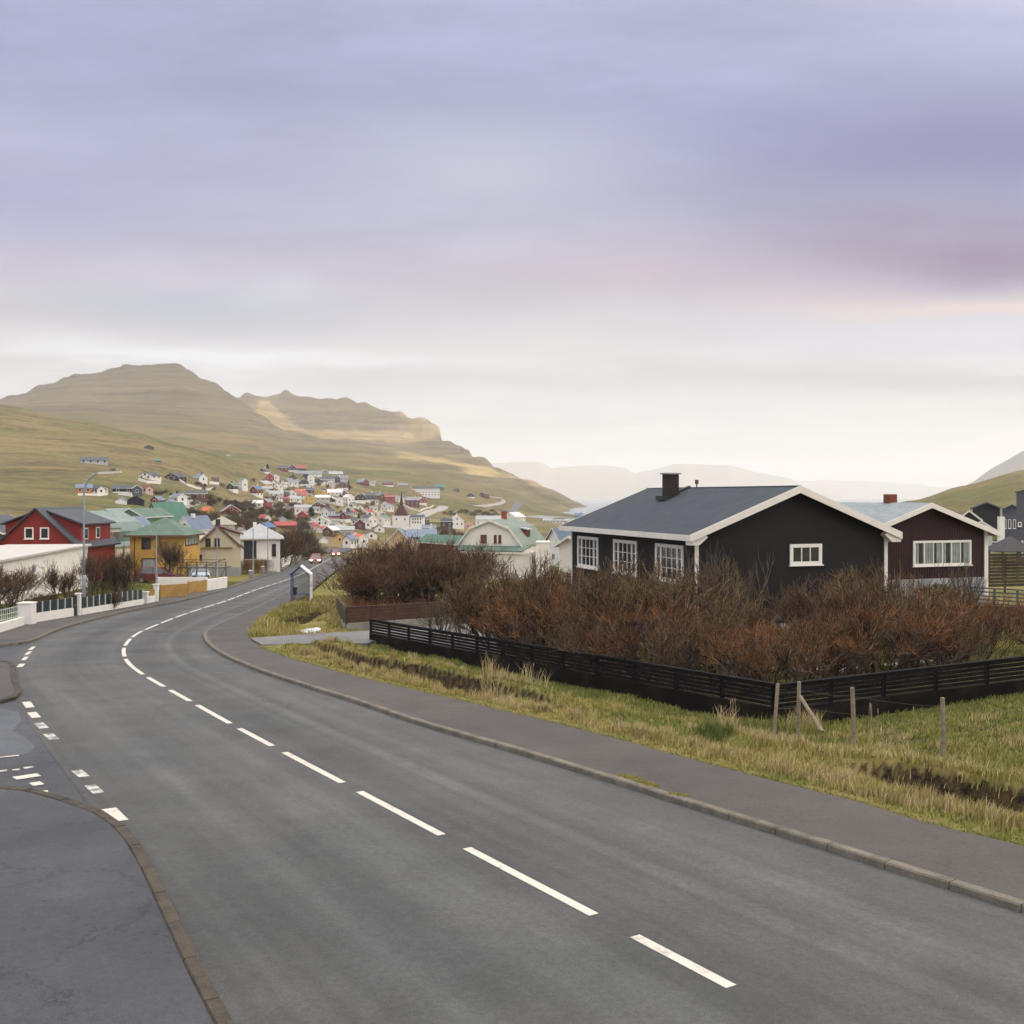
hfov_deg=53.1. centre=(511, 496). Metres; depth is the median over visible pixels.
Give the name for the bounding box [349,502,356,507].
house
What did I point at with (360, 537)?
house
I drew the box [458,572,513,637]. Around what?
shrub
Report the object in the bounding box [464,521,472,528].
house
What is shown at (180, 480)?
garden wall
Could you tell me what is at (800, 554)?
window
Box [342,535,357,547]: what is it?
house
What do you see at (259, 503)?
house
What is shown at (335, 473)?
house
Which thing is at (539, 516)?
quay
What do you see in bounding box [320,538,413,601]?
shrub
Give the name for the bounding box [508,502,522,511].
hill road
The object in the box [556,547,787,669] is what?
shrub
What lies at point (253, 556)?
pole
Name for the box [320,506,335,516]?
house
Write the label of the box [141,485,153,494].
house
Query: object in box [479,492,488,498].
house
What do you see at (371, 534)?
house
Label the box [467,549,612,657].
shrub
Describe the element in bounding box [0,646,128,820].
edge marking
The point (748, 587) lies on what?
shrub
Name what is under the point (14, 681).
corner kerb
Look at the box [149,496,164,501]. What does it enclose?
house
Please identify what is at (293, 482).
house
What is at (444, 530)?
bare tree
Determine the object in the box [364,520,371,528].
house
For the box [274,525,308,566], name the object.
bare tree
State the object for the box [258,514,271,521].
house
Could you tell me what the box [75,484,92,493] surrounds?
house
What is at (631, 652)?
shrub
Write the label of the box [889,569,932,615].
shrub
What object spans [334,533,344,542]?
house
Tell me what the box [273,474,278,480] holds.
house
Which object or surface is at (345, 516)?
house
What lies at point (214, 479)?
house
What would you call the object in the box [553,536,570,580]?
house
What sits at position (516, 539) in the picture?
house
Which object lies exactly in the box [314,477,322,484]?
house
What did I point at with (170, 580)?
wall
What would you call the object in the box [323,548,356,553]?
village road
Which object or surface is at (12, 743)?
asphalt patch
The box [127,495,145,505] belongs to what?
shed
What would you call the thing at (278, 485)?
house
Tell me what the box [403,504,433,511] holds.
road
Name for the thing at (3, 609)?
fence
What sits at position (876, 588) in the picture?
shrub
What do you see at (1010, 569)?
garden fence
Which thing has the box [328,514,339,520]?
house
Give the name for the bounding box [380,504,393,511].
house
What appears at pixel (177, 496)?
house
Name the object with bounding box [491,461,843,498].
distant island
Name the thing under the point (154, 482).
garden wall
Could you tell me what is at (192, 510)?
bare tree
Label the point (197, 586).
board fence
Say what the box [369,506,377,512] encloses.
house
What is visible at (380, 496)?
house
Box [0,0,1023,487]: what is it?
sky
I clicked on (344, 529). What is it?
shed
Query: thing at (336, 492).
house
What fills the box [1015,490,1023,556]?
house
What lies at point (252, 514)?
bare tree
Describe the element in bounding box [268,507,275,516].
bare tree
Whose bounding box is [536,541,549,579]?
garden outhouse
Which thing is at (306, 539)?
bare tree
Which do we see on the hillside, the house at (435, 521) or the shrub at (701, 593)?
the house at (435, 521)
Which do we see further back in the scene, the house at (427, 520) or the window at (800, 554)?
the house at (427, 520)
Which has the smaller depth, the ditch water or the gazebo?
the ditch water
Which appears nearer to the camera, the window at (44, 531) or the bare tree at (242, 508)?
the window at (44, 531)
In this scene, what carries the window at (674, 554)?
in the black house at (802, 531)
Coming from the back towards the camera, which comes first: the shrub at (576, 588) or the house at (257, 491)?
the house at (257, 491)
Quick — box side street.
[0,568,286,804]
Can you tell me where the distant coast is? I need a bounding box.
[798,480,950,497]
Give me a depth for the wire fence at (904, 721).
21.82 m
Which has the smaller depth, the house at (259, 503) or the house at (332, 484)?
the house at (259, 503)
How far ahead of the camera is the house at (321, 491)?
826.86 m
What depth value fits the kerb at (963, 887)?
17.62 m
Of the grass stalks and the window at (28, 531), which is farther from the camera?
the window at (28, 531)
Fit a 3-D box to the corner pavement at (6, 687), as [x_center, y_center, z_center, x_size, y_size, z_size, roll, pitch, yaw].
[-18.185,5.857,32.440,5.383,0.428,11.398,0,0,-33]
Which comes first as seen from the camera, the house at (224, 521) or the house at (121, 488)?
the house at (224, 521)
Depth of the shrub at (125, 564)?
66.82 m
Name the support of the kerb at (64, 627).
on the road at (299, 893)
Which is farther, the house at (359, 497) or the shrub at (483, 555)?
the house at (359, 497)
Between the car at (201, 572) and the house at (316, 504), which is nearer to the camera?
the car at (201, 572)
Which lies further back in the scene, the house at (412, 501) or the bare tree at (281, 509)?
the house at (412, 501)
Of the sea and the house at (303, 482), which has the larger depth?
the sea
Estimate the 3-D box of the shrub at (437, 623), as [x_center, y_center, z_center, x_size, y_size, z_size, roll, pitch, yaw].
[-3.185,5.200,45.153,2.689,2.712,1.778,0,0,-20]
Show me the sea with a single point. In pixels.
(593, 504)
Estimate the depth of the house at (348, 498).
817.51 m
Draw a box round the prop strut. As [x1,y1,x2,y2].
[798,695,823,732]
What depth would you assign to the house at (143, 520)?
128.92 m
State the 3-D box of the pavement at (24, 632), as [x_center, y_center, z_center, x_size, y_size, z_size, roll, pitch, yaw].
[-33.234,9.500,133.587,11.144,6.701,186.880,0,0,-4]
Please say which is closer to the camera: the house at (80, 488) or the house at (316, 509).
the house at (80, 488)
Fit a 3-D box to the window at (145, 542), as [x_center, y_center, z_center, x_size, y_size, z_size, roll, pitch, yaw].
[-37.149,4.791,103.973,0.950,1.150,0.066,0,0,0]
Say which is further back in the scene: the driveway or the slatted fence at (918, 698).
the driveway
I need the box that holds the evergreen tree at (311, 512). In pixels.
[308,506,314,516]
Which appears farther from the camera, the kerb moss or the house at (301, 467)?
the house at (301, 467)
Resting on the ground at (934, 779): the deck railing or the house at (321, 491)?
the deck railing
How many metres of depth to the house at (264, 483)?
781.75 m
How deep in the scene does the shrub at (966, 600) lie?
38.08 m
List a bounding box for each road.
[13,557,1023,1023]
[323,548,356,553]
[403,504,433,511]
[416,505,448,516]
[473,496,505,506]
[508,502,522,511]
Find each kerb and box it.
[0,556,309,646]
[0,660,20,703]
[0,785,233,1023]
[203,557,1023,913]
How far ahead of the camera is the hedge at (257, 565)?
120.74 m
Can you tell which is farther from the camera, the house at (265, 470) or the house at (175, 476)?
the house at (265, 470)
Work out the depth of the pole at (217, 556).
87.97 m
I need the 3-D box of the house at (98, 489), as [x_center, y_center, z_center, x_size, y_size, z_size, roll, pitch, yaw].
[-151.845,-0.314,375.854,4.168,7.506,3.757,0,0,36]
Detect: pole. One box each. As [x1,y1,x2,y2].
[155,533,157,583]
[216,528,217,577]
[252,529,253,577]
[267,528,268,572]
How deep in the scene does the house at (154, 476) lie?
495.07 m
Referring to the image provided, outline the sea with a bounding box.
[562,498,922,514]
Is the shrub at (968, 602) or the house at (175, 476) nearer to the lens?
the shrub at (968, 602)
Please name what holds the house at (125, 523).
on the ground at (934, 779)
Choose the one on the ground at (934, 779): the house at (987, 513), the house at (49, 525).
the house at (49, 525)
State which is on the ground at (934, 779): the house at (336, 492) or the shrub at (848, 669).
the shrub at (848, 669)
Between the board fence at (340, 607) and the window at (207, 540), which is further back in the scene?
the window at (207, 540)
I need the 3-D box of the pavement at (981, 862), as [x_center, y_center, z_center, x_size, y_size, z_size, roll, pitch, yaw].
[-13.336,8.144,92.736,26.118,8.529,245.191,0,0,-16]
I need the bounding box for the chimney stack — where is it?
[997,508,1004,541]
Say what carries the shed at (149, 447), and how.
on the hillside
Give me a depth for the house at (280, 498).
693.43 m
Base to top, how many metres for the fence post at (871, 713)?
0.898 m
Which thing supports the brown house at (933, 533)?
on the ground at (934, 779)
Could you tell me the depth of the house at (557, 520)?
921.78 m
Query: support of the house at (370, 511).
on the hillside
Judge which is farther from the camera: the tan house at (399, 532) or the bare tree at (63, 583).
the tan house at (399, 532)
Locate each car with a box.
[133,567,182,582]
[188,565,209,578]
[309,554,321,562]
[331,549,339,555]
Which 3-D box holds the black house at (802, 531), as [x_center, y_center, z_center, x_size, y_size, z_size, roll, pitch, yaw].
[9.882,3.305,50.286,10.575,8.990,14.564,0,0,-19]
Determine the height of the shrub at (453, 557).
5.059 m
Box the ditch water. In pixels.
[301,627,320,632]
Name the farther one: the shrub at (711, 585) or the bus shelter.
the bus shelter
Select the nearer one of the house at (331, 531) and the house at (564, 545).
the house at (564, 545)
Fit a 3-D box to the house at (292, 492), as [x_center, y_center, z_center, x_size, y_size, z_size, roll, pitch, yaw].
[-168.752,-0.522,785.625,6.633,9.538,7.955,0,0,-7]
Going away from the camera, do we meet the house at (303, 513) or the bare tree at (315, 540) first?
the bare tree at (315, 540)
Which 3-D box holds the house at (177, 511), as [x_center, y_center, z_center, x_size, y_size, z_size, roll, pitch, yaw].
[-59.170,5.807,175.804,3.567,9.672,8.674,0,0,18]
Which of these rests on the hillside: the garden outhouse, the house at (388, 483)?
the house at (388, 483)
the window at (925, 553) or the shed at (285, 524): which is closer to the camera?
the window at (925, 553)
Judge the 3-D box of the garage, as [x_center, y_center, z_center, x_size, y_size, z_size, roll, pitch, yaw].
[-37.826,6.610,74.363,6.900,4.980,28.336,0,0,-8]
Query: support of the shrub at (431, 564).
on the ground at (934, 779)
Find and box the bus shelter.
[289,565,312,601]
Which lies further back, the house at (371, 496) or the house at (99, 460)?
the house at (371, 496)
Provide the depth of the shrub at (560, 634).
34.64 m
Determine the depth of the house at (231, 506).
450.83 m
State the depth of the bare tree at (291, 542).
146.04 m
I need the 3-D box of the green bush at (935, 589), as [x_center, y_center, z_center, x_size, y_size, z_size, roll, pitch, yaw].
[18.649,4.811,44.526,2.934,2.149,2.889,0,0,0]
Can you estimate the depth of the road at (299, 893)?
14.19 m
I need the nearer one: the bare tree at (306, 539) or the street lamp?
the street lamp
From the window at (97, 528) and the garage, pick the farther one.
the window at (97, 528)
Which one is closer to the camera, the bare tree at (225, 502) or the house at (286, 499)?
the bare tree at (225, 502)
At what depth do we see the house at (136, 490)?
402.61 m
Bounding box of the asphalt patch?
[0,708,34,756]
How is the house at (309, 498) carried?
on the hillside
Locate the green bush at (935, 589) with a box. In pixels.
[917,582,956,602]
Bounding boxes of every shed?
[114,497,126,504]
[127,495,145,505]
[144,445,153,449]
[201,507,215,512]
[273,521,296,528]
[278,516,287,520]
[308,522,319,529]
[316,526,324,532]
[319,536,328,542]
[329,522,341,525]
[336,526,354,532]
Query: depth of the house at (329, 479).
959.50 m
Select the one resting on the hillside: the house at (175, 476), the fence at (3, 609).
the house at (175, 476)
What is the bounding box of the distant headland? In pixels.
[968,451,1023,484]
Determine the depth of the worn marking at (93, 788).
20.60 m
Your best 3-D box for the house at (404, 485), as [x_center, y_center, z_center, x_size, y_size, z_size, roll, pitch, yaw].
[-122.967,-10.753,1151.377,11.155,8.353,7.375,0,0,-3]
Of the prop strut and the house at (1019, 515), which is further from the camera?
the house at (1019, 515)
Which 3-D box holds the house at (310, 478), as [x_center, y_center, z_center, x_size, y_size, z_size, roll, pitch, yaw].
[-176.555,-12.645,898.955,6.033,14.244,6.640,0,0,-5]
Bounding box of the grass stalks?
[482,659,913,734]
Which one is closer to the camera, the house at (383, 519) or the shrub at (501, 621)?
the shrub at (501, 621)
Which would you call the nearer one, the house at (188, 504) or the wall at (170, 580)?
the wall at (170, 580)
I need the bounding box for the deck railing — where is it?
[970,587,1023,606]
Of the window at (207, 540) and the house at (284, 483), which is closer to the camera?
the window at (207, 540)
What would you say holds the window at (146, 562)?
in the yellow house at (142, 541)
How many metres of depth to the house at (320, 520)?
513.87 m
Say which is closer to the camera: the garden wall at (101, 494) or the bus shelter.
the bus shelter
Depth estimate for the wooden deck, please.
96.33 m
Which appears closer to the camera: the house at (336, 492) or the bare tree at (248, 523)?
the bare tree at (248, 523)
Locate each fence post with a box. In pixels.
[772,683,779,735]
[796,681,800,737]
[850,687,855,747]
[870,704,871,726]
[940,697,945,758]
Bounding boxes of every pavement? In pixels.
[0,557,306,643]
[0,661,20,699]
[0,789,213,1023]
[207,556,1023,899]
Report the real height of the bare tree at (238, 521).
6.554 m
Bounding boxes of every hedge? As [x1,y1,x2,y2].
[241,558,254,574]
[245,557,261,573]
[254,557,268,572]
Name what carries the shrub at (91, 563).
on the ground at (934, 779)
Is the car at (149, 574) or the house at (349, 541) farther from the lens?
the house at (349, 541)
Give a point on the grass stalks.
(721, 705)
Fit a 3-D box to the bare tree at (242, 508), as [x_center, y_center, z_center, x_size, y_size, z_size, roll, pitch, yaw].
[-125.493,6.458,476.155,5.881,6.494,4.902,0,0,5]
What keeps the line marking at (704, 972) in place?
on the road at (299, 893)
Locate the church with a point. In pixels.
(402, 518)
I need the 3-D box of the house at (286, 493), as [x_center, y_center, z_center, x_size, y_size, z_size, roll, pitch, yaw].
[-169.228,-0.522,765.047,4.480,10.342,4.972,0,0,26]
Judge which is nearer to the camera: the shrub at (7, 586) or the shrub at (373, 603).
the shrub at (373, 603)
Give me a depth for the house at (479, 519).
770.97 m
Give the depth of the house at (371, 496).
850.59 m
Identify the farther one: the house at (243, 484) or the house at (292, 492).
the house at (292, 492)
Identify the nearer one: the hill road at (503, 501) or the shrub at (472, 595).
the shrub at (472, 595)
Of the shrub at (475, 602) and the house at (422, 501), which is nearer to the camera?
the shrub at (475, 602)
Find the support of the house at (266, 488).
on the hillside
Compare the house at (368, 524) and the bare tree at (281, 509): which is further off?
the bare tree at (281, 509)
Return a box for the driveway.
[251,624,498,655]
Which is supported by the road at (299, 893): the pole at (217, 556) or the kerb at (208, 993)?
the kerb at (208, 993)
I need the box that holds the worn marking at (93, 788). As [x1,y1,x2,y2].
[0,722,103,793]
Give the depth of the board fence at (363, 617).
52.18 m
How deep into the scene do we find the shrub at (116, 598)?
63.26 m
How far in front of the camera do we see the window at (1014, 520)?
164.83 m
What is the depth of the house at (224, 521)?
190.60 m
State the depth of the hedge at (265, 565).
123.75 m
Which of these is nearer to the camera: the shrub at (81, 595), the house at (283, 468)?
the shrub at (81, 595)
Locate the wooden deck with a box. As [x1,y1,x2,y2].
[177,558,230,577]
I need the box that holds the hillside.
[0,404,1023,576]
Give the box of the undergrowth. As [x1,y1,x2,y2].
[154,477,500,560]
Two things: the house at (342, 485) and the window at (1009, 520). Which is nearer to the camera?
the window at (1009, 520)
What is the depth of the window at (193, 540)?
106.45 m
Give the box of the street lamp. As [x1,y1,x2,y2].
[82,471,121,596]
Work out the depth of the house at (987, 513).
149.84 m
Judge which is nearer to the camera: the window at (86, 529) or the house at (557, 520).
the window at (86, 529)
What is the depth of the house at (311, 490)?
834.03 m
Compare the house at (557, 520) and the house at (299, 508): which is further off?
the house at (557, 520)
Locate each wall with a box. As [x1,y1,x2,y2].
[0,584,159,631]
[77,493,107,495]
[118,492,131,496]
[138,478,160,483]
[158,577,207,584]
[179,479,213,489]
[205,577,226,590]
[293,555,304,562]
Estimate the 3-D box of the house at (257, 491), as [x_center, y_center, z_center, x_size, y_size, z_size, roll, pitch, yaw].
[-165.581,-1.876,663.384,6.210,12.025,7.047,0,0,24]
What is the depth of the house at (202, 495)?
471.59 m
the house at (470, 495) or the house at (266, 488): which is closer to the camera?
the house at (266, 488)
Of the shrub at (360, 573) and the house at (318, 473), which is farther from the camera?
the house at (318, 473)
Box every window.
[23,527,33,539]
[39,527,49,539]
[85,528,87,538]
[96,527,99,537]
[141,538,150,548]
[141,558,155,567]
[185,536,198,545]
[205,538,210,546]
[214,538,219,546]
[272,544,275,555]
[480,535,486,542]
[576,536,598,570]
[612,539,637,576]
[655,543,683,582]
[789,544,823,565]
[912,540,972,566]
[1008,519,1010,528]
[1013,519,1015,528]
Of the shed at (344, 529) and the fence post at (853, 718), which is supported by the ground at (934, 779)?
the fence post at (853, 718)
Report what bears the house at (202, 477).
on the hillside
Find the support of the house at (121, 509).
on the hillside
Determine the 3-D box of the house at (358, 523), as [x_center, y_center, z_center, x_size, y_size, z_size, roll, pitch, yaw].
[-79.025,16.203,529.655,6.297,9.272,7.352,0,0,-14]
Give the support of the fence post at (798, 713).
on the ground at (934, 779)
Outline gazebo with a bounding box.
[988,536,1023,580]
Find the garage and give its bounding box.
[0,544,91,603]
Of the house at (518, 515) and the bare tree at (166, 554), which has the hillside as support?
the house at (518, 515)
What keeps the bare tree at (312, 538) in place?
on the hillside
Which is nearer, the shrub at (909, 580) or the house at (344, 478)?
the shrub at (909, 580)
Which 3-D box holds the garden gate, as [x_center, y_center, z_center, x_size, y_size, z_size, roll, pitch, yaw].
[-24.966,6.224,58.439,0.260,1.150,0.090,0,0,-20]
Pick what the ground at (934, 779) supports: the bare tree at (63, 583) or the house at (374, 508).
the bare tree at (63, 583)
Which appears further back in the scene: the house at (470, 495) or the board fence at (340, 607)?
the house at (470, 495)
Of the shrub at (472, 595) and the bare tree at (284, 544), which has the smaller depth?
the shrub at (472, 595)
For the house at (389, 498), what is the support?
on the hillside
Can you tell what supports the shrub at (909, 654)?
on the ground at (934, 779)
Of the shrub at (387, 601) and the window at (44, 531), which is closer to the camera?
the shrub at (387, 601)
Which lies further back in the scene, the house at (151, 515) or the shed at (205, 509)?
the shed at (205, 509)
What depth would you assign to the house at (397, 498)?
928.26 m
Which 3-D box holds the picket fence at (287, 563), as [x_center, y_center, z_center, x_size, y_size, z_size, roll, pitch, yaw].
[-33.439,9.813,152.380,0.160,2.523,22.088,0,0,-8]
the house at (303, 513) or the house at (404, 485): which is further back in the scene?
the house at (404, 485)
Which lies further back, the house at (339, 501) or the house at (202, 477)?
the house at (339, 501)
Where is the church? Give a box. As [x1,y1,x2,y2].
[381,492,424,529]
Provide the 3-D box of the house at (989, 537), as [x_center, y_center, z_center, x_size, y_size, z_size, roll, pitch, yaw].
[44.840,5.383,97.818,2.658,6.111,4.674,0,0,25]
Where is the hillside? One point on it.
(41, 454)
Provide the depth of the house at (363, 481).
1014.78 m
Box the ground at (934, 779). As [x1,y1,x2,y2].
[0,563,1023,845]
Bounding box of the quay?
[526,515,577,518]
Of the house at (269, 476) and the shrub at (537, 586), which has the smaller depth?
the shrub at (537, 586)
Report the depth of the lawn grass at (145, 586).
84.54 m
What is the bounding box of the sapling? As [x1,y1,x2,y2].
[176,552,198,576]
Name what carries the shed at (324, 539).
on the hillside
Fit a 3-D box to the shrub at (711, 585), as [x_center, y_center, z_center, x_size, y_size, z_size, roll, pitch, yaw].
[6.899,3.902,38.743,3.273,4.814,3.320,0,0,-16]
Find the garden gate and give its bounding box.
[72,595,76,615]
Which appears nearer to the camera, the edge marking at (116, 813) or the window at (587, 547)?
the edge marking at (116, 813)
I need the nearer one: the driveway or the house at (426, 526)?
the driveway
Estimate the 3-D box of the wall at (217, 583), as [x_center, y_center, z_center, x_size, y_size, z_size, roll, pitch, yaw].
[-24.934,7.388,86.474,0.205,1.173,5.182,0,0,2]
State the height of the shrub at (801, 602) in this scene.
3.531 m
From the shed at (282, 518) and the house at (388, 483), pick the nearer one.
the shed at (282, 518)
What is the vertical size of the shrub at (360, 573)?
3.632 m
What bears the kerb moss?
on the pavement at (981, 862)
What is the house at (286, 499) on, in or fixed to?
on the hillside
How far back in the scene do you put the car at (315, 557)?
163.28 m
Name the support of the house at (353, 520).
on the hillside
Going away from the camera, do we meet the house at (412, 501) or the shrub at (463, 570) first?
the shrub at (463, 570)
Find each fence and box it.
[0,605,20,620]
[159,583,187,596]
[187,580,206,593]
[281,555,292,566]
[336,598,345,629]
[345,601,479,629]
[369,619,776,720]
[774,655,1023,723]
[775,690,1022,750]
[983,606,1022,624]
[988,553,1023,591]
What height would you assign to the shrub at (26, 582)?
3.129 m
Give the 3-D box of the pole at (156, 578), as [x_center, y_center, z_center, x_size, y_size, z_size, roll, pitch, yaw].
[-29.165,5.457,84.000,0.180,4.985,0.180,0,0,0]
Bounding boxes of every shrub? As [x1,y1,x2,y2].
[0,563,55,612]
[0,571,17,600]
[32,591,60,611]
[67,591,94,608]
[71,546,131,595]
[99,545,147,601]
[104,589,124,607]
[306,544,454,611]
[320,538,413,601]
[326,556,403,609]
[342,596,366,616]
[356,599,379,612]
[358,530,466,603]
[363,536,494,602]
[380,596,402,620]
[389,532,510,602]
[401,547,488,607]
[404,539,516,599]
[411,588,461,638]
[425,565,571,648]
[441,580,476,639]
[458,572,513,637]
[459,571,643,666]
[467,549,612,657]
[524,592,644,673]
[553,566,568,585]
[554,581,731,682]
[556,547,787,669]
[561,561,660,661]
[640,610,762,692]
[651,541,745,658]
[693,545,774,653]
[696,609,858,698]
[699,597,808,678]
[739,610,892,693]
[752,573,891,675]
[785,580,980,685]
[796,558,976,663]
[870,596,993,675]
[881,589,1023,668]
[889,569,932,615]
[889,579,995,652]
[935,554,987,598]
[940,588,990,638]
[991,593,1023,647]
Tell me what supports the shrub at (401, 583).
on the ground at (934, 779)
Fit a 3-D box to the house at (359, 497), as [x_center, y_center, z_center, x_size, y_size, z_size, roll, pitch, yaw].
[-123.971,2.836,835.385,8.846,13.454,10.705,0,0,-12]
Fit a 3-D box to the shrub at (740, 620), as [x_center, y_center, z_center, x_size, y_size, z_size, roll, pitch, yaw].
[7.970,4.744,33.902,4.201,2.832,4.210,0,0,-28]
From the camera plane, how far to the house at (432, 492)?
1047.82 m
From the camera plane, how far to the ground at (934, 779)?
24.23 m
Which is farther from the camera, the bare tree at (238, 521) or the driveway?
the bare tree at (238, 521)
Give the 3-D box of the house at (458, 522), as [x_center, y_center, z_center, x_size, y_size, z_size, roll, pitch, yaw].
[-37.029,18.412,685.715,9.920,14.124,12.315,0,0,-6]
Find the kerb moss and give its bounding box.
[616,774,688,796]
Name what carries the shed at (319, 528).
on the hillside
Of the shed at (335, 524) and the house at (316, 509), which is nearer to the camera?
the shed at (335, 524)
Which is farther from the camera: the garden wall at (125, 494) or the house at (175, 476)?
the house at (175, 476)
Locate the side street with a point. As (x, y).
(53, 778)
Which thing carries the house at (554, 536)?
on the hillside
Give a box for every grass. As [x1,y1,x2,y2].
[0,579,238,621]
[246,594,1023,706]
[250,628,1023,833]
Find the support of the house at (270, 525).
on the hillside
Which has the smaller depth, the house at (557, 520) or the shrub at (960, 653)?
the shrub at (960, 653)
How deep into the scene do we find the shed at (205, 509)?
432.79 m
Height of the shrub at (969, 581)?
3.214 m
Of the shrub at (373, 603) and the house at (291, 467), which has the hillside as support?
the house at (291, 467)
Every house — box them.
[0,506,120,579]
[0,514,15,538]
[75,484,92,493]
[80,457,108,465]
[88,510,142,569]
[92,485,105,495]
[103,508,127,510]
[112,485,133,492]
[123,507,173,522]
[123,517,205,577]
[131,485,142,496]
[133,515,150,526]
[138,472,160,480]
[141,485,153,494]
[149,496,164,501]
[149,502,188,521]
[164,473,185,481]
[169,491,187,505]
[179,513,214,538]
[184,490,207,504]
[185,496,200,507]
[193,472,207,485]
[200,519,243,575]
[211,477,218,481]
[212,516,236,528]
[220,502,241,515]
[226,481,238,493]
[238,478,247,491]
[240,522,283,571]
[248,500,262,507]
[250,484,262,498]
[257,479,271,485]
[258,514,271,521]
[259,467,269,473]
[261,486,272,491]
[262,522,275,531]
[263,498,272,507]
[265,473,274,480]
[268,489,283,496]
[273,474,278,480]
[273,481,282,489]
[276,466,288,471]
[276,495,282,501]
[281,480,287,488]
[283,497,289,502]
[284,489,289,496]
[288,464,295,471]
[288,478,298,487]
[288,495,301,502]
[289,490,296,495]
[294,465,305,470]
[294,471,308,475]
[294,503,311,516]
[296,490,307,495]
[297,509,308,518]
[299,477,308,485]
[304,486,313,493]
[304,492,314,502]
[307,474,313,485]
[309,470,321,476]
[310,514,329,526]
[312,501,324,508]
[313,507,319,512]
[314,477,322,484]
[315,488,327,494]
[315,494,330,503]
[320,477,334,482]
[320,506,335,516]
[321,526,339,536]
[327,488,342,496]
[328,470,342,476]
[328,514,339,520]
[329,481,335,487]
[330,496,335,504]
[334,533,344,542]
[335,495,342,505]
[337,481,347,489]
[339,474,347,482]
[339,510,351,522]
[342,493,354,503]
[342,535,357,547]
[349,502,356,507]
[350,510,356,516]
[351,518,359,524]
[352,519,365,528]
[354,492,365,503]
[354,534,369,547]
[357,478,368,486]
[361,513,376,526]
[362,508,374,515]
[364,492,375,502]
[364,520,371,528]
[365,530,377,538]
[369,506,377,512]
[373,524,384,532]
[376,492,384,500]
[377,513,390,524]
[379,528,436,551]
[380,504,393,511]
[382,481,393,486]
[384,494,395,502]
[395,494,403,502]
[398,483,407,487]
[405,490,421,498]
[405,496,419,507]
[412,486,439,499]
[416,534,462,548]
[419,496,426,505]
[421,523,435,528]
[425,517,429,524]
[430,519,439,524]
[440,517,452,529]
[450,511,545,579]
[452,513,463,528]
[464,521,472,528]
[466,493,474,498]
[475,516,500,524]
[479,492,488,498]
[507,511,525,520]
[543,518,552,521]
[545,528,570,566]
[552,519,563,522]
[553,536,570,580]
[559,473,902,647]
[574,512,582,517]
[838,494,1000,607]
[962,510,982,521]
[970,502,1003,543]
[979,520,996,563]
[1003,504,1015,538]
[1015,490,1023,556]
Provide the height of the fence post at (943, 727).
1.637 m
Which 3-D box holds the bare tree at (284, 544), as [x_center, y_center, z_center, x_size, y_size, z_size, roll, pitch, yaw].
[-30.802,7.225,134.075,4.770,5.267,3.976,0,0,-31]
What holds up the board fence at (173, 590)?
on the ground at (934, 779)
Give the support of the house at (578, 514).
on the hillside
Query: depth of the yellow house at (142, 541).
104.00 m
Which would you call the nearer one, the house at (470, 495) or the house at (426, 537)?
the house at (426, 537)
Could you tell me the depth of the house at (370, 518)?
598.78 m
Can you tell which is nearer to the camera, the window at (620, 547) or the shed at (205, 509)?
the window at (620, 547)
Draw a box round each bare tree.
[37,558,86,597]
[153,536,187,573]
[188,508,198,515]
[221,497,228,504]
[233,514,242,528]
[236,504,246,515]
[242,517,252,528]
[245,511,255,518]
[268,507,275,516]
[273,502,281,509]
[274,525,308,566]
[278,506,285,514]
[280,527,303,566]
[280,533,293,559]
[281,524,315,563]
[284,508,293,515]
[300,529,317,548]
[310,531,321,545]
[441,527,448,534]
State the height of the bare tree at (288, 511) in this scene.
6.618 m
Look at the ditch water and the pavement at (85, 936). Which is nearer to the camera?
the pavement at (85, 936)
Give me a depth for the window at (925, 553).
53.03 m
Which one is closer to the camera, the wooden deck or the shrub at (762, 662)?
the shrub at (762, 662)
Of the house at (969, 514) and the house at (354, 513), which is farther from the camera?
the house at (354, 513)
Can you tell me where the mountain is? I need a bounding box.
[0,363,587,514]
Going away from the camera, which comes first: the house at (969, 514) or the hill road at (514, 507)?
the house at (969, 514)
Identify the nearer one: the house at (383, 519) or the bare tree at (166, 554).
the bare tree at (166, 554)
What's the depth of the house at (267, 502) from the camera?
600.38 m
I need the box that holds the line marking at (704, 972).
[122,558,735,987]
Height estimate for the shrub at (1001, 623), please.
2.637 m
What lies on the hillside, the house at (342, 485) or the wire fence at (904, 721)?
the house at (342, 485)
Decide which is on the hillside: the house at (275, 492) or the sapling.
the house at (275, 492)

